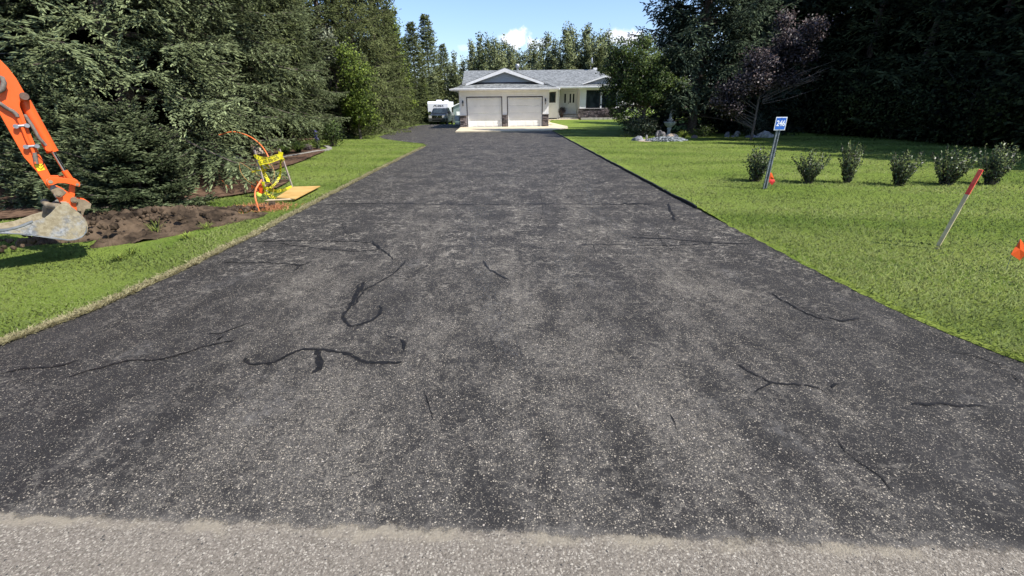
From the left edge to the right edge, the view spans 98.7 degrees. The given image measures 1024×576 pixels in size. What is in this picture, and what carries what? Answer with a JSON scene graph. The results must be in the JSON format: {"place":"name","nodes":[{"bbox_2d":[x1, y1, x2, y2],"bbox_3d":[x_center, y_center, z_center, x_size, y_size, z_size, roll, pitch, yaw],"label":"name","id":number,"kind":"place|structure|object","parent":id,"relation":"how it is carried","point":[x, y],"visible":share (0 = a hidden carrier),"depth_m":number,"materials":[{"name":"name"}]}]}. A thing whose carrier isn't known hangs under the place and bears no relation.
{"place":"outdoors","nodes":[
{"label":"outdoors","id":0,"kind":"place"},
{"bbox_2d":[0,125,423,336],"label":"lawn","id":1,"kind":"structure","parent":0,"point":[143,244],"depth_m":5.35,"materials":[{"name":"green plant"}]},
{"bbox_2d":[0,60,90,240],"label":"excavator","id":2,"kind":"object","parent":1,"relation":"on","point":[61,217],"visible":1,"depth_m":4.79,"materials":[{"name":"orange paint"}]},
{"bbox_2d":[106,252,130,260],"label":"grass tuft","id":3,"kind":"object","parent":1,"relation":"on","point":[117,257],"visible":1,"depth_m":5.09,"materials":[{"name":"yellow plant"}]},
{"bbox_2d":[0,201,275,252],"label":"spoil heap","id":4,"kind":"object","parent":1,"relation":"on","point":[114,228],"visible":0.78,"depth_m":6.33,"materials":[{"name":"brown soil"}]},
{"bbox_2d":[0,136,324,218],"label":"tree bed","id":5,"kind":"object","parent":1,"relation":"on","point":[218,190],"visible":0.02,"depth_m":9.77,"materials":[{"name":"brown soil"}]},
{"bbox_2d":[0,79,134,209],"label":"spruce tree","id":6,"kind":"object","parent":5,"relation":"on","point":[18,167],"visible":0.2,"depth_m":7.46,"materials":[{"name":"green plant"}]},
{"bbox_2d":[1,92,169,206],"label":"spruce tree","id":7,"kind":"object","parent":5,"relation":"on","point":[41,109],"visible":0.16,"depth_m":7.51,"materials":[{"name":"green plant"}]},
{"bbox_2d":[0,0,176,181],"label":"spruce tree","id":8,"kind":"object","parent":5,"relation":"on","point":[16,17],"visible":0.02,"depth_m":10.67,"materials":[{"name":"green plant"}]},
{"bbox_2d":[0,1,178,169],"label":"spruce tree","id":9,"kind":"object","parent":5,"relation":"on","point":[45,55],"visible":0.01,"depth_m":11.54,"materials":[{"name":"green plant"}]},
{"bbox_2d":[54,97,217,214],"bbox_3d":[-6.195,-1.672,7.402,2.085,2.837,2.337,-10,24,-22],"label":"spruce tree","id":10,"kind":"object","parent":5,"relation":"on","point":[142,159],"visible":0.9,"depth_m":6.87,"materials":[{"name":"green plant"}]},
{"bbox_2d":[0,0,296,209],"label":"spruce tree","id":11,"kind":"object","parent":5,"relation":"on","point":[94,18],"visible":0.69,"depth_m":8.82,"materials":[{"name":"green plant"}]},
{"bbox_2d":[97,1,274,156],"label":"spruce tree","id":12,"kind":"object","parent":5,"relation":"on","point":[188,27],"visible":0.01,"depth_m":16.27,"materials":[{"name":"green plant"}]},
{"bbox_2d":[65,0,332,160],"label":"spruce tree","id":13,"kind":"object","parent":5,"relation":"on","point":[252,46],"visible":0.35,"depth_m":12.99,"materials":[{"name":"green plant"}]},
{"bbox_2d":[191,0,333,149],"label":"spruce tree","id":14,"kind":"object","parent":5,"relation":"on","point":[283,40],"visible":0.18,"depth_m":17.43,"materials":[{"name":"green plant"}]},
{"bbox_2d":[276,143,295,153],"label":"perennial plant","id":15,"kind":"object","parent":5,"relation":"on","point":[285,150],"visible":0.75,"depth_m":16.18,"materials":[{"name":"green plant"}]},
{"bbox_2d":[230,0,351,143],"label":"spruce tree","id":16,"kind":"object","parent":5,"relation":"on","point":[308,57],"visible":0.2,"depth_m":19.29,"materials":[{"name":"green plant"}]},
{"bbox_2d":[287,140,308,152],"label":"perennial plant","id":17,"kind":"object","parent":5,"relation":"on","point":[298,147],"visible":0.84,"depth_m":16.62,"materials":[{"name":"green plant"}]},
{"bbox_2d":[278,0,382,138],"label":"spruce tree","id":18,"kind":"object","parent":5,"relation":"on","point":[333,14],"visible":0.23,"depth_m":23.87,"materials":[{"name":"green plant"}]},
{"bbox_2d":[312,0,410,135],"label":"spruce tree","id":19,"kind":"object","parent":5,"relation":"on","point":[359,9],"visible":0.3,"depth_m":27.10,"materials":[{"name":"green plant"}]},
{"bbox_2d":[352,0,418,129],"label":"spruce tree","id":20,"kind":"object","parent":5,"relation":"on","point":[393,93],"visible":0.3,"depth_m":32.28,"materials":[{"name":"green plant"}]},
{"bbox_2d":[0,146,424,344],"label":"dry grass","id":21,"kind":"structure","parent":1,"relation":"on","point":[52,322],"depth_m":4.59,"materials":[{"name":"beige plant"}]},
{"bbox_2d":[254,150,268,198],"bbox_3d":[-4.727,-2.113,8.305,0.093,0.951,0.027,-1,23,-1],"label":"wooden stake","id":22,"kind":"object","parent":1,"relation":"on","point":[255,153],"visible":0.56,"depth_m":8.25,"materials":[{"name":"grey wood"}]},
{"bbox_2d":[251,151,291,198],"bbox_3d":[-4.810,-2.279,8.895,0.633,0.942,1.378,-4,23,-9],"label":"caution tape","id":23,"kind":"object","parent":22,"relation":"attached to","point":[265,161],"visible":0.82,"depth_m":8.61,"materials":[{"name":"yellow plastic"}]},
{"bbox_2d":[283,145,331,156],"bbox_3d":[-7.843,-5.448,17.468,0.852,0.084,4.863,-2,23,-3],"label":"stone edging","id":24,"kind":"object","parent":1,"relation":"on","point":[327,147],"visible":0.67,"depth_m":17.22,"materials":[{"name":"grey stone"}]},
{"bbox_2d":[310,21,347,137],"bbox_3d":[-9.587,-11.132,23.936,1.824,5.981,1.812,3,23,9],"label":"tree","id":25,"kind":"object","parent":1,"relation":"on","point":[323,36],"visible":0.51,"depth_m":23.06,"materials":[{"name":"green plant"}]},
{"bbox_2d":[313,118,346,146],"bbox_3d":[-8.054,-6.877,19.528,1.398,1.400,1.392,-1,23,-1],"label":"shrub","id":26,"kind":"object","parent":1,"relation":"on","point":[334,132],"visible":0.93,"depth_m":19.40,"materials":[{"name":"green plant"}]},
{"bbox_2d":[330,34,383,138],"bbox_3d":[-8.234,-10.389,23.162,2.653,5.178,2.706,-8,24,-17],"label":"tree","id":27,"kind":"object","parent":1,"relation":"on","point":[358,95],"visible":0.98,"depth_m":22.83,"materials":[{"name":"green plant"}]},
{"bbox_2d":[368,0,425,126],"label":"spruce tree","id":28,"kind":"object","parent":1,"relation":"on","point":[398,41],"visible":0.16,"depth_m":37.18,"materials":[{"name":"green plant"}]},
{"bbox_2d":[387,2,418,109],"bbox_3d":[-10.577,-20.339,40.136,3.311,10.547,3.303,-17,28,-34],"label":"spruce tree","id":29,"kind":"object","parent":1,"relation":"on","point":[402,52],"visible":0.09,"depth_m":39.70,"materials":[{"name":"green plant"}]},
{"bbox_2d":[401,36,427,124],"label":"spruce tree","id":30,"kind":"object","parent":1,"relation":"on","point":[413,80],"visible":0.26,"depth_m":44.43,"materials":[{"name":"green plant"}]},
{"bbox_2d":[231,201,301,213],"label":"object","id":31,"kind":"structure","parent":0,"point":[276,206],"depth_m":7.69,"materials":[{"name":"paint"}]},
{"bbox_2d":[0,124,1023,553],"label":"driveway","id":32,"kind":"structure","parent":0,"point":[558,374],"depth_m":2.75,"materials":[{"name":"grey asphalt"}]},
{"bbox_2d":[428,107,453,124],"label":"pickup truck","id":33,"kind":"object","parent":32,"relation":"on","point":[438,115],"visible":0.99,"depth_m":50.37,"materials":[{"name":"grey paint"}]},
{"bbox_2d":[3,147,982,406],"bbox_3d":[-0.819,-2.646,10.579,6.783,0.001,17.904,-2,23,-4],"label":"crack sealant","id":34,"kind":"object","parent":32,"relation":"on","point":[319,361],"visible":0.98,"depth_m":3.20,"materials":[{"name":"black asphalt"}]},
{"bbox_2d":[553,131,696,208],"bbox_3d":[2.870,-5.765,17.918,0.062,0.056,23.000,-1,23,-1],"label":"lawn edging","id":35,"kind":"object","parent":32,"relation":"on","point":[666,191],"visible":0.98,"depth_m":9.91,"materials":[{"name":"black"}]},
{"bbox_2d":[342,196,1018,495],"bbox_3d":[0.559,-0.343,5.014,4.205,0.001,6.969,-11,25,-23],"label":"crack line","id":36,"kind":"object","parent":32,"relation":"on","point":[811,311],"visible":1,"depth_m":2.75,"materials":[{"name":"black asphalt"}]},
{"bbox_2d":[0,512,1023,575],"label":"road","id":37,"kind":"structure","parent":0,"point":[41,545],"depth_m":1.71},
{"bbox_2d":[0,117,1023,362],"bbox_3d":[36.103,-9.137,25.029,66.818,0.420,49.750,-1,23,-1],"label":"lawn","id":38,"kind":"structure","parent":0,"point":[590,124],"depth_m":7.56,"materials":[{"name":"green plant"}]},
{"bbox_2d":[276,186,319,199],"bbox_3d":[-4.372,-1.917,8.817,0.564,0.014,1.432,-2,23,-4],"label":"plywood board","id":39,"kind":"object","parent":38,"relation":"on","point":[294,193],"visible":1,"depth_m":8.79,"materials":[{"name":"beige wood"}]},
{"bbox_2d":[595,33,694,136],"bbox_3d":[6.555,-10.036,22.004,4.802,5.027,2.182,7,24,17],"label":"leafy tree","id":40,"kind":"object","parent":38,"relation":"on","point":[631,86],"visible":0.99,"depth_m":21.59,"materials":[{"name":"green plant"}]},
{"bbox_2d":[742,145,775,181],"bbox_3d":[5.310,-2.648,9.432,0.657,0.813,0.589,-19,29,-38],"label":"hedge bush","id":41,"kind":"object","parent":38,"relation":"on","point":[759,166],"visible":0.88,"depth_m":9.39,"materials":[{"name":"green plant"}]},
{"bbox_2d":[704,5,836,139],"bbox_3d":[11.176,-9.073,19.038,5.182,5.488,2.292,-1,23,-1],"label":"purple leaved tree","id":42,"kind":"object","parent":38,"relation":"on","point":[762,63],"visible":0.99,"depth_m":18.67,"materials":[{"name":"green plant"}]},
{"bbox_2d":[763,117,787,188],"bbox_3d":[5.013,-2.502,8.447,0.210,1.469,0.064,-1,23,-1],"label":"house number sign","id":43,"kind":"object","parent":38,"relation":"on","point":[780,123],"visible":1,"depth_m":8.34,"materials":[{"name":"metal"}]},
{"bbox_2d":[791,148,832,183],"bbox_3d":[6.274,-2.536,9.180,0.614,0.777,0.722,-7,24,-15],"label":"hedge bush","id":44,"kind":"object","parent":38,"relation":"on","point":[809,171],"visible":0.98,"depth_m":9.15,"materials":[{"name":"green plant"}]},
{"bbox_2d":[838,140,866,182],"bbox_3d":[7.014,-2.584,9.092,0.470,0.933,0.495,-6,23,-12],"label":"hedge bush","id":45,"kind":"object","parent":38,"relation":"on","point":[848,171],"visible":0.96,"depth_m":9.07,"materials":[{"name":"green plant"}]},
{"bbox_2d":[887,150,925,185],"bbox_3d":[7.799,-2.373,8.771,0.520,0.762,0.581,-5,23,-11],"label":"hedge bush","id":46,"kind":"object","parent":38,"relation":"on","point":[902,174],"visible":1,"depth_m":8.72,"materials":[{"name":"green plant"}]},
{"bbox_2d":[931,143,981,185],"bbox_3d":[8.818,-2.435,8.787,0.804,0.845,0.684,4,23,12],"label":"hedge bush","id":47,"kind":"object","parent":38,"relation":"on","point":[954,174],"visible":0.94,"depth_m":8.74,"materials":[{"name":"green plant"}]},
{"bbox_2d":[934,169,982,249],"bbox_3d":[5.090,-0.848,5.035,0.192,1.003,0.067,9,24,21],"label":"survey stake","id":48,"kind":"object","parent":38,"relation":"on","point":[960,205],"visible":0.96,"depth_m":4.98,"materials":[{"name":"red paint"}]},
{"bbox_2d":[975,142,1023,184],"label":"hedge bush","id":49,"kind":"object","parent":38,"relation":"on","point":[998,167],"visible":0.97,"depth_m":8.74,"materials":[{"name":"green plant"}]},
{"bbox_2d":[1005,239,1023,271],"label":"marker flag","id":50,"kind":"object","parent":38,"relation":"on","point":[1018,252],"visible":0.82,"depth_m":4.33,"materials":[{"name":"plastic"}]},
{"bbox_2d":[455,119,578,131],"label":"concrete path","id":51,"kind":"structure","parent":0,"point":[554,126],"depth_m":31.32,"materials":[{"name":"white concrete"}]},
{"bbox_2d":[306,0,729,105],"label":"sky","id":52,"kind":"structure","parent":0,"point":[455,22],"materials":[{"name":"blue"}]},
{"bbox_2d":[417,107,698,124],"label":"lawn","id":53,"kind":"structure","parent":0,"point":[487,120],"depth_m":59.12,"materials":[{"name":"green plant"}]},
{"bbox_2d":[402,21,440,123],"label":"spruce tree","id":54,"kind":"object","parent":53,"relation":"on","point":[413,44],"visible":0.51,"depth_m":54.96,"materials":[{"name":"green plant"}]},
{"bbox_2d":[415,14,448,122],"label":"spruce tree","id":55,"kind":"object","parent":53,"relation":"on","point":[427,42],"visible":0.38,"depth_m":67.39,"materials":[{"name":"green plant"}]},
{"bbox_2d":[427,68,442,100],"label":"aspen tree","id":56,"kind":"object","parent":53,"relation":"on","point":[432,78],"visible":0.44,"depth_m":65.53,"materials":[{"name":"green plant"}]},
{"bbox_2d":[427,100,452,123],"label":"camper trailer","id":57,"kind":"object","parent":53,"relation":"on","point":[439,104],"visible":0.53,"depth_m":52.75,"materials":[{"name":"white plastic"}]},
{"bbox_2d":[436,43,450,121],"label":"spruce tree","id":58,"kind":"object","parent":53,"relation":"on","point":[442,48],"visible":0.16,"depth_m":72.58,"materials":[{"name":"green plant"}]},
{"bbox_2d":[443,62,458,103],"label":"aspen tree","id":59,"kind":"object","parent":53,"relation":"on","point":[448,83],"visible":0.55,"depth_m":66.75,"materials":[{"name":"green plant"}]},
{"bbox_2d":[450,50,460,105],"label":"aspen tree","id":60,"kind":"object","parent":53,"relation":"on","point":[457,83],"visible":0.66,"depth_m":66.42,"materials":[{"name":"green plant"}]},
{"bbox_2d":[456,55,467,84],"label":"aspen tree","id":61,"kind":"object","parent":53,"relation":"on","point":[463,66],"visible":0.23,"depth_m":68.48,"materials":[{"name":"green plant"}]},
{"bbox_2d":[465,38,476,70],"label":"aspen tree","id":62,"kind":"object","parent":53,"relation":"on","point":[470,63],"visible":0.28,"depth_m":70.09,"materials":[{"name":"green plant"}]},
{"bbox_2d":[474,32,486,70],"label":"aspen tree","id":63,"kind":"object","parent":53,"relation":"on","point":[480,55],"visible":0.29,"depth_m":66.46,"materials":[{"name":"green plant"}]},
{"bbox_2d":[482,31,490,66],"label":"aspen tree","id":64,"kind":"object","parent":53,"relation":"on","point":[486,58],"visible":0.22,"depth_m":68.69,"materials":[{"name":"green plant"}]},
{"bbox_2d":[487,33,502,69],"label":"aspen tree","id":65,"kind":"object","parent":53,"relation":"on","point":[494,64],"visible":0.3,"depth_m":65.46,"materials":[{"name":"green plant"}]},
{"bbox_2d":[499,33,509,67],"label":"aspen tree","id":66,"kind":"object","parent":53,"relation":"on","point":[504,46],"visible":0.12,"depth_m":69.80,"materials":[{"name":"green plant"}]},
{"bbox_2d":[506,41,519,69],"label":"aspen tree","id":67,"kind":"object","parent":53,"relation":"on","point":[512,62],"visible":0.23,"depth_m":66.83,"materials":[{"name":"green plant"}]},
{"bbox_2d":[519,51,528,69],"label":"aspen tree","id":68,"kind":"object","parent":53,"relation":"on","point":[523,62],"visible":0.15,"depth_m":66.00,"materials":[{"name":"green plant"}]},
{"bbox_2d":[525,37,534,69],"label":"aspen tree","id":69,"kind":"object","parent":53,"relation":"on","point":[531,62],"visible":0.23,"depth_m":67.99,"materials":[{"name":"green plant"}]},
{"bbox_2d":[532,37,540,105],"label":"aspen tree","id":70,"kind":"object","parent":53,"relation":"on","point":[535,52],"visible":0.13,"depth_m":69.98,"materials":[{"name":"green plant"}]},
{"bbox_2d":[537,38,544,67],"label":"aspen tree","id":71,"kind":"object","parent":53,"relation":"on","point":[541,55],"visible":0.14,"depth_m":72.27,"materials":[{"name":"green plant"}]},
{"bbox_2d":[539,31,557,69],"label":"aspen tree","id":72,"kind":"object","parent":53,"relation":"on","point":[547,40],"visible":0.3,"depth_m":66.56,"materials":[{"name":"green plant"}]},
{"bbox_2d":[547,54,558,69],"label":"aspen tree","id":73,"kind":"object","parent":53,"relation":"on","point":[552,67],"visible":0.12,"depth_m":66.09,"materials":[{"name":"green plant"}]},
{"bbox_2d":[550,33,561,69],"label":"aspen tree","id":74,"kind":"object","parent":53,"relation":"on","point":[554,51],"visible":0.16,"depth_m":68.78,"materials":[{"name":"green plant"}]},
{"bbox_2d":[558,21,577,69],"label":"aspen tree","id":75,"kind":"object","parent":53,"relation":"on","point":[566,64],"visible":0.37,"depth_m":65.22,"materials":[{"name":"green plant"}]},
{"bbox_2d":[559,23,578,68],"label":"aspen tree","id":76,"kind":"object","parent":53,"relation":"on","point":[572,34],"visible":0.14,"depth_m":67.26,"materials":[{"name":"green plant"}]},
{"bbox_2d":[572,27,580,69],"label":"aspen tree","id":77,"kind":"object","parent":53,"relation":"on","point":[577,45],"visible":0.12,"depth_m":69.74,"materials":[{"name":"green plant"}]},
{"bbox_2d":[577,24,591,69],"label":"aspen tree","id":78,"kind":"object","parent":53,"relation":"on","point":[585,58],"visible":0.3,"depth_m":66.60,"materials":[{"name":"green plant"}]},
{"bbox_2d":[577,22,593,68],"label":"aspen tree","id":79,"kind":"object","parent":53,"relation":"on","point":[588,28],"visible":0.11,"depth_m":68.13,"materials":[{"name":"green plant"}]},
{"bbox_2d":[592,36,602,69],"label":"aspen tree","id":80,"kind":"object","parent":53,"relation":"on","point":[596,46],"visible":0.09,"depth_m":65.39,"materials":[{"name":"green plant"}]},
{"bbox_2d":[593,47,605,72],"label":"spruce tree","id":81,"kind":"object","parent":53,"relation":"on","point":[600,57],"visible":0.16,"depth_m":64.13,"materials":[{"name":"green plant"}]},
{"bbox_2d":[593,28,607,59],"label":"aspen tree","id":82,"kind":"object","parent":53,"relation":"on","point":[603,46],"visible":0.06,"depth_m":67.33,"materials":[{"name":"green plant"}]},
{"bbox_3d":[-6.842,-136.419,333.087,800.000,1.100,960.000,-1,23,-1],"label":"ground","id":83,"kind":"structure","parent":0,"visible":0},
{"bbox_2d":[449,59,624,126],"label":"house","id":84,"kind":"structure","parent":83,"relation":"on","point":[502,97],"depth_m":34.31,"materials":[{"name":"white paint"}]},
{"bbox_2d":[468,99,500,126],"bbox_3d":[-2.127,-13.604,34.220,2.500,2.096,0.052,-1,23,-1],"label":"garage door","id":85,"kind":"structure","parent":84,"relation":"in","point":[484,109],"depth_m":34.19,"materials":[{"name":"paint"}]},
{"bbox_2d":[509,98,540,126],"bbox_3d":[0.993,-13.655,34.263,2.500,2.096,0.052,-1,23,-1],"label":"garage door","id":86,"kind":"structure","parent":84,"relation":"in","point":[520,114],"depth_m":34.23,"materials":[{"name":"paint"}]},
{"bbox_2d":[564,92,575,113],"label":"front door","id":87,"kind":"structure","parent":84,"relation":"in","point":[571,95],"depth_m":43.85,"materials":[{"name":"paint"}]},
{"bbox_2d":[586,90,600,107],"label":"window","id":88,"kind":"structure","parent":84,"relation":"in","point":[592,96],"depth_m":41.92,"materials":[{"name":"black glass"}]},
{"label":"garden bed","id":89,"kind":"structure","parent":0,"visible":0},
{"bbox_2d":[620,114,660,136],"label":"shrub","id":90,"kind":"object","parent":89,"relation":"on","point":[645,124],"visible":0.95,"depth_m":22.59,"materials":[{"name":"green plant"}]},
{"bbox_2d":[644,136,687,141],"bbox_3d":[7.085,-6.805,20.143,2.000,0.284,1.044,-1,23,-1],"label":"pebble mound","id":91,"kind":"object","parent":89,"relation":"on","point":[665,139],"visible":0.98,"depth_m":19.85,"materials":[{"name":"grey stone"}]},
{"bbox_2d":[664,110,675,134],"bbox_3d":[8.324,-8.689,23.156,0.650,1.323,0.650,-1,23,-1],"label":"garden fountain","id":92,"kind":"object","parent":89,"relation":"on","point":[669,124],"visible":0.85,"depth_m":23.02,"materials":[{"name":"stone"}]},
{"bbox_2d":[689,124,717,136],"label":"shrub","id":93,"kind":"object","parent":89,"relation":"on","point":[704,133],"visible":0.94,"depth_m":22.31,"materials":[{"name":"green plant"}]},
{"bbox_2d":[605,0,807,135],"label":"spruce tree","id":94,"kind":"object","parent":89,"relation":"on","point":[731,22],"visible":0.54,"depth_m":22.27,"materials":[{"name":"green plant"}]},
{"bbox_2d":[733,113,771,135],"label":"shrub","id":95,"kind":"object","parent":89,"relation":"on","point":[758,123],"visible":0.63,"depth_m":22.40,"materials":[{"name":"green plant"}]},
{"bbox_2d":[679,0,838,131],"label":"spruce tree","id":96,"kind":"object","parent":89,"relation":"on","point":[788,2],"visible":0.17,"depth_m":24.28,"materials":[{"name":"green plant"}]},
{"bbox_2d":[757,131,773,137],"bbox_3d":[12.382,-7.501,21.479,0.787,0.360,0.568,-1,23,-1],"label":"boulder","id":97,"kind":"object","parent":89,"relation":"on","point":[766,134],"visible":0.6,"depth_m":21.30,"materials":[{"name":"grey stone"}]},
{"bbox_2d":[744,70,817,129],"bbox_3d":[15.359,-10.915,26.102,4.335,3.885,3.214,14,27,31],"label":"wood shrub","id":98,"kind":"object","parent":89,"relation":"on","point":[791,102],"visible":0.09,"depth_m":25.01,"materials":[{"name":"green plant"}]},
{"bbox_2d":[768,82,814,131],"bbox_3d":[15.921,-10.270,25.188,2.686,3.247,3.622,2,23,7],"label":"wood shrub","id":99,"kind":"object","parent":89,"relation":"on","point":[793,111],"visible":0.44,"depth_m":24.46,"materials":[{"name":"green plant"}]},
{"bbox_2d":[745,0,864,131],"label":"spruce tree","id":100,"kind":"object","parent":89,"relation":"on","point":[830,6],"visible":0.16,"depth_m":23.90,"materials":[{"name":"green plant"}]},
{"bbox_2d":[750,0,862,114],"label":"spruce tree","id":101,"kind":"object","parent":89,"relation":"on","point":[837,28],"visible":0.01,"depth_m":26.92,"materials":[{"name":"green plant"}]},
{"bbox_2d":[785,0,946,135],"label":"spruce tree","id":102,"kind":"object","parent":89,"relation":"on","point":[854,43],"visible":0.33,"depth_m":22.21,"materials":[{"name":"green plant"}]},
{"bbox_2d":[800,0,966,133],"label":"spruce tree","id":103,"kind":"object","parent":89,"relation":"on","point":[885,49],"visible":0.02,"depth_m":23.93,"materials":[{"name":"green plant"}]},
{"bbox_2d":[822,0,1021,140],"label":"spruce tree","id":104,"kind":"object","parent":89,"relation":"on","point":[903,60],"visible":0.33,"depth_m":19.64,"materials":[{"name":"green plant"}]},
{"bbox_2d":[871,0,1023,144],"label":"spruce tree","id":105,"kind":"object","parent":89,"relation":"on","point":[979,16],"visible":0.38,"depth_m":17.40,"materials":[{"name":"green plant"}]},
{"bbox_2d":[916,0,1023,148],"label":"spruce tree","id":106,"kind":"object","parent":89,"relation":"on","point":[1019,29],"visible":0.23,"depth_m":15.75,"materials":[{"name":"green plant"}]},
{"bbox_2d":[994,74,1023,148],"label":"wood shrub","id":107,"kind":"object","parent":89,"relation":"on","point":[1020,129],"visible":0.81,"depth_m":14.36,"materials":[{"name":"green plant"}]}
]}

